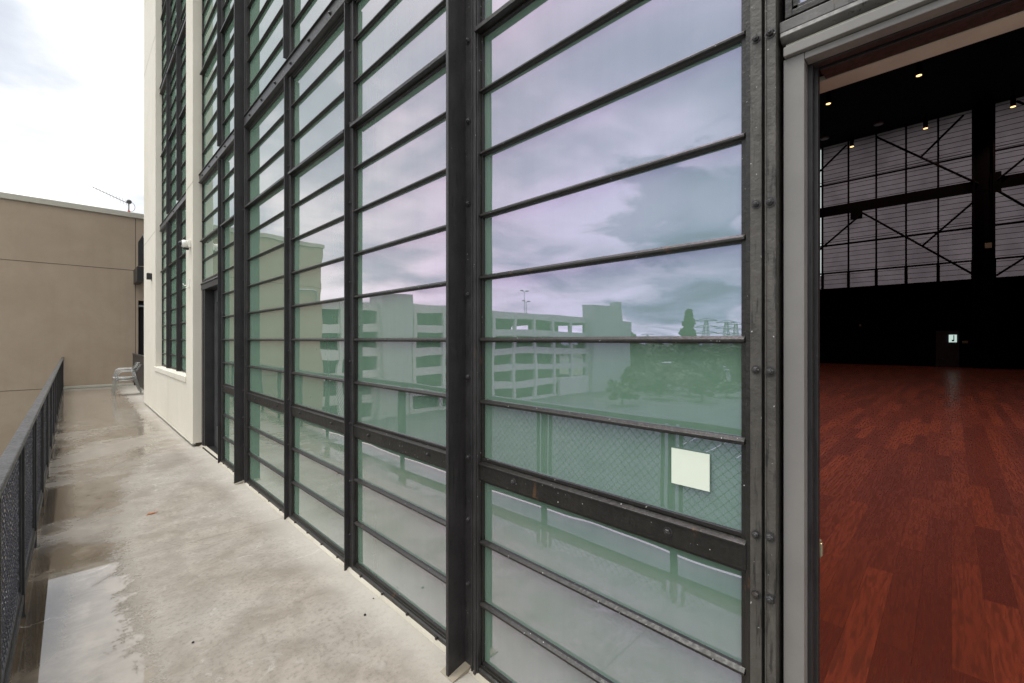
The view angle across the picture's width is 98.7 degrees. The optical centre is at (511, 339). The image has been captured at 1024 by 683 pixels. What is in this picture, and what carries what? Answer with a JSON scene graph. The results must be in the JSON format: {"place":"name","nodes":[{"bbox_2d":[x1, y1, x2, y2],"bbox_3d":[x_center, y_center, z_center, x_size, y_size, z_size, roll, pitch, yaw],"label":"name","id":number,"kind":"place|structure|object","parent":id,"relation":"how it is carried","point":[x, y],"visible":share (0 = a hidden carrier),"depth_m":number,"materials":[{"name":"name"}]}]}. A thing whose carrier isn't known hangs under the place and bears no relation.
{"place":"outdoors","nodes":[
{"label":"outdoors","id":0,"kind":"place"},
{"bbox_2d":[0,192,143,558],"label":"tan building","id":1,"kind":"structure","parent":0,"point":[71,293],"depth_m":14.35,"materials":[{"name":"paint"}]},
{"bbox_2d":[92,185,134,211],"bbox_3d":[-13.940,-4.897,15.405,1.124,0.834,0.100,0,0,-45],"label":"rooftop antenna","id":2,"kind":"object","parent":1,"relation":"on","point":[128,202],"visible":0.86,"depth_m":15.59,"materials":[{"name":"grey metal"}]},
{"bbox_2d":[133,234,143,284],"bbox_3d":[-12.758,-2.488,15.286,0.525,2.176,1.260,0,0,-45],"label":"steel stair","id":3,"kind":"object","parent":1,"relation":"attached to","point":[138,274],"visible":0.49,"depth_m":14.79,"materials":[{"name":"black metal"}]},
{"bbox_2d":[138,301,143,354],"bbox_3d":[-13.131,0.100,16.249,1.090,3.000,0.050,0,0,-45],"label":"door","id":4,"kind":"structure","parent":1,"relation":"in","point":[140,309],"depth_m":15.92,"materials":[{"name":"black metal"}]},
{"bbox_2d":[0,0,143,213],"label":"sky","id":5,"kind":"structure","parent":0,"point":[72,71],"materials":[{"name":"white"}]},
{"bbox_2d":[3,385,479,682],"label":"walkway","id":6,"kind":"structure","parent":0,"point":[240,583],"depth_m":2.87,"materials":[{"name":"concrete"}]},
{"bbox_2d":[0,357,63,682],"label":"walkway railing","id":7,"kind":"object","parent":6,"relation":"on","point":[26,455],"visible":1,"depth_m":2.53,"materials":[{"name":"metal"}]},
{"bbox_2d":[64,383,133,388],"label":"walkway kerb","id":8,"kind":"structure","parent":6,"relation":"on","point":[88,386],"depth_m":14.82,"materials":[{"name":"beige concrete"}]},
{"bbox_2d":[113,365,142,395],"bbox_3d":[-11.206,1.172,12.836,0.625,0.861,0.561,0,0,-45],"label":"stacking chair","id":9,"kind":"object","parent":6,"relation":"on","point":[130,379],"visible":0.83,"depth_m":12.77,"materials":[{"name":"metal"}]},
{"bbox_2d":[111,362,140,393],"bbox_3d":[-11.238,1.102,12.804,0.625,0.861,0.561,0,0,-45],"label":"stacking chair","id":10,"kind":"object","parent":9,"relation":"on","point":[123,377],"visible":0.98,"depth_m":12.79,"materials":[{"name":"metal"}]},
{"bbox_2d":[132,353,143,388],"bbox_3d":[-11.641,1.038,13.794,0.075,1.125,4.870,0,0,-45],"label":"side guard","id":11,"kind":"object","parent":6,"relation":"on","point":[140,372],"visible":0.52,"depth_m":13.90,"materials":[{"name":"grey paint"}]},
{"bbox_2d":[199,445,489,682],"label":"walkway upstand","id":12,"kind":"object","parent":6,"relation":"on","point":[437,643],"visible":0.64,"depth_m":2.87,"materials":[{"name":"beige concrete"}]},
{"bbox_2d":[143,0,1023,682],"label":"industrial hall","id":13,"kind":"structure","parent":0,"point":[471,326],"depth_m":2.09,"materials":[{"name":"paint"}]},
{"bbox_2d":[146,273,151,280],"bbox_3d":[-8.184,-1.415,9.918,0.091,0.170,0.120,0,0,-45],"label":"wall lamp","id":14,"kind":"object","parent":13,"relation":"attached to","point":[148,276],"visible":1,"depth_m":9.89,"materials":[{"name":"black metal"}]},
{"bbox_2d":[160,228,165,366],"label":"window","id":15,"kind":"structure","parent":13,"relation":"in","point":[163,271],"depth_m":9.44,"materials":[{"name":"glass"}]},
{"bbox_2d":[160,0,166,78],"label":"window","id":16,"kind":"structure","parent":13,"relation":"in","point":[163,16],"depth_m":9.43,"materials":[{"name":"glass"}]},
{"bbox_2d":[160,85,167,221],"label":"window","id":17,"kind":"structure","parent":13,"relation":"in","point":[163,154],"depth_m":9.43,"materials":[{"name":"glass"}]},
{"bbox_2d":[168,216,175,369],"bbox_3d":[-6.415,-0.892,8.378,0.084,2.915,1.100,0,0,-45],"label":"window","id":18,"kind":"structure","parent":13,"relation":"in","point":[172,264],"depth_m":8.59,"materials":[{"name":"glass"}]},
{"bbox_2d":[168,57,177,210],"bbox_3d":[-6.415,-3.905,8.378,0.084,2.856,1.100,0,0,-45],"label":"window","id":19,"kind":"structure","parent":13,"relation":"in","point":[172,138],"depth_m":8.59,"materials":[{"name":"glass"}]},
{"bbox_2d":[170,0,177,55],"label":"window","id":20,"kind":"structure","parent":13,"relation":"in","point":[173,36],"depth_m":8.60,"materials":[{"name":"glass"}]},
{"bbox_2d":[179,203,185,372],"bbox_3d":[-5.515,-0.892,7.478,0.084,2.915,1.245,0,0,-45],"label":"window","id":21,"kind":"structure","parent":13,"relation":"in","point":[183,210],"depth_m":7.82,"materials":[{"name":"glass"}]},
{"bbox_2d":[179,30,185,196],"bbox_3d":[-5.515,-3.905,7.478,0.084,2.856,1.245,0,0,-45],"label":"window","id":22,"kind":"structure","parent":13,"relation":"in","point":[182,116],"depth_m":7.79,"materials":[{"name":"glass"}]},
{"bbox_2d":[180,0,185,23],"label":"window","id":23,"kind":"structure","parent":13,"relation":"in","point":[183,2],"depth_m":7.82,"materials":[{"name":"glass"}]},
{"bbox_2d":[178,240,190,249],"bbox_3d":[-4.946,-1.436,6.637,0.151,0.148,0.120,0,0,-45],"label":"security camera","id":24,"kind":"object","parent":13,"relation":"attached to","point":[184,244],"visible":1,"depth_m":6.62,"materials":[{"name":"white plastic"}]},
{"bbox_2d":[200,165,217,281],"bbox_3d":[-4.235,-1.609,6.198,0.084,1.482,1.175,0,0,-45],"label":"window","id":25,"kind":"structure","parent":13,"relation":"in","point":[209,240],"depth_m":6.29,"materials":[{"name":"glass"}]},
{"bbox_2d":[200,0,218,168],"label":"window","id":26,"kind":"structure","parent":13,"relation":"in","point":[208,72],"depth_m":6.33,"materials":[{"name":"glass"}]},
{"bbox_2d":[214,290,217,447],"bbox_3d":[-4.121,0.425,6.274,0.045,2.311,0.900,0,0,-45],"label":"door","id":27,"kind":"structure","parent":13,"relation":"in","point":[215,292],"depth_m":6.50,"materials":[{"name":"black glass"}]},
{"bbox_2d":[220,146,233,468],"bbox_3d":[-3.408,-0.391,5.371,0.084,3.918,0.965,0,0,-45],"label":"window","id":28,"kind":"structure","parent":13,"relation":"in","point":[228,160],"depth_m":5.56,"materials":[{"name":"glass"}]},
{"bbox_2d":[220,0,233,141],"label":"window","id":29,"kind":"structure","parent":13,"relation":"in","point":[227,29],"depth_m":5.55,"materials":[{"name":"glass"}]},
{"bbox_2d":[244,85,283,508],"bbox_3d":[-2.478,-0.391,4.441,0.084,3.918,1.305,0,0,-45],"label":"window","id":30,"kind":"structure","parent":13,"relation":"in","point":[265,136],"depth_m":4.47,"materials":[{"name":"glass"}]},
{"bbox_2d":[247,0,285,109],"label":"window","id":31,"kind":"structure","parent":13,"relation":"in","point":[265,58],"depth_m":4.55,"materials":[{"name":"glass"}]},
{"bbox_2d":[291,0,330,50],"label":"window","id":32,"kind":"structure","parent":13,"relation":"in","point":[305,13],"depth_m":3.74,"materials":[{"name":"glass"}]},
{"bbox_2d":[288,13,343,556],"bbox_3d":[-1.555,-0.391,3.518,0.084,3.918,1.145,0,0,-45],"label":"window","id":33,"kind":"structure","parent":13,"relation":"in","point":[317,172],"depth_m":3.51,"materials":[{"name":"glass"}]},
{"bbox_2d":[350,0,445,638],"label":"window","id":34,"kind":"structure","parent":13,"relation":"in","point":[399,125],"depth_m":2.63,"materials":[{"name":"glass"}]},
{"bbox_2d":[474,0,749,682],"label":"window","id":35,"kind":"structure","parent":13,"relation":"in","point":[615,152],"depth_m":1.60,"materials":[{"name":"glass"}]},
{"bbox_2d":[671,448,709,491],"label":"paper square","id":36,"kind":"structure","parent":13,"relation":"attached to","point":[691,469],"depth_m":1.39,"materials":[{"name":"white paper"}]},
{"bbox_2d":[785,0,829,19],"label":"window","id":37,"kind":"structure","parent":13,"relation":"in","point":[793,8],"depth_m":1.18,"materials":[{"name":"glass"}]},
{"bbox_2d":[820,129,828,140],"bbox_3d":[19.163,-12.620,26.941,0.440,0.640,0.433,0,0,-45],"label":"ceiling fixture","id":38,"kind":"object","parent":13,"relation":"attached to","point":[824,138],"visible":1,"depth_m":26.87,"materials":[{"name":"metal"}]},
{"bbox_2d":[826,91,830,104],"bbox_3d":[16.157,-12.492,22.451,0.210,0.895,0.210,0,0,-45],"label":"pendant light","id":39,"kind":"object","parent":13,"relation":"hanging from","point":[828,97],"visible":0.92,"depth_m":22.37,"materials":[{"name":"metal"}]},
{"bbox_2d":[850,133,853,146],"bbox_3d":[21.213,-12.492,27.436,0.210,0.895,0.210,0,0,-45],"label":"pendant light","id":40,"kind":"object","parent":13,"relation":"hanging from","point":[851,141],"visible":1,"depth_m":27.37,"materials":[{"name":"metal"}]},
{"bbox_2d":[874,113,883,125],"bbox_3d":[20.966,-12.620,25.138,0.440,0.640,0.433,0,0,-45],"label":"ceiling fixture","id":41,"kind":"object","parent":13,"relation":"attached to","point":[878,123],"visible":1,"depth_m":25.12,"materials":[{"name":"metal"}]},
{"bbox_2d":[916,61,921,76],"bbox_3d":[18.562,-12.492,20.047,0.210,0.895,0.210,0,0,-45],"label":"pendant light","id":42,"kind":"object","parent":13,"relation":"hanging from","point":[918,68],"visible":0.9,"depth_m":19.98,"materials":[{"name":"metal"}]},
{"bbox_2d":[923,113,927,128],"bbox_3d":[23.582,-12.492,25.067,0.210,0.895,0.210,0,0,-45],"label":"pendant light","id":43,"kind":"object","parent":13,"relation":"hanging from","point":[925,122],"visible":1,"depth_m":25.00,"materials":[{"name":"metal"}]},
{"bbox_2d":[936,331,958,366],"bbox_3d":[25.279,0.530,25.520,0.140,2.100,0.966,0,0,-45],"label":"interior door","id":44,"kind":"structure","parent":13,"relation":"in","point":[947,342],"depth_m":25.50,"materials":[{"name":"black"}]},
{"bbox_2d":[985,243,991,247],"bbox_3d":[25.948,-5.133,23.945,0.020,0.278,0.263,0,0,-45],"label":"paper notice","id":45,"kind":"object","parent":13,"relation":"attached to","point":[988,245],"visible":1,"depth_m":23.93,"materials":[{"name":"paper"}]},
{"bbox_2d":[1010,89,1015,107],"bbox_3d":[25.916,-12.492,22.733,0.210,0.895,0.210,0,0,-45],"label":"pendant light","id":46,"kind":"object","parent":13,"relation":"hanging from","point":[1012,100],"visible":1,"depth_m":22.68,"materials":[{"name":"metal"}]},
{"bbox_2d":[820,363,1023,682],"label":"wood floor","id":47,"kind":"structure","parent":0,"point":[922,520],"depth_m":3.78,"materials":[{"name":"brown wood"}]}
]}

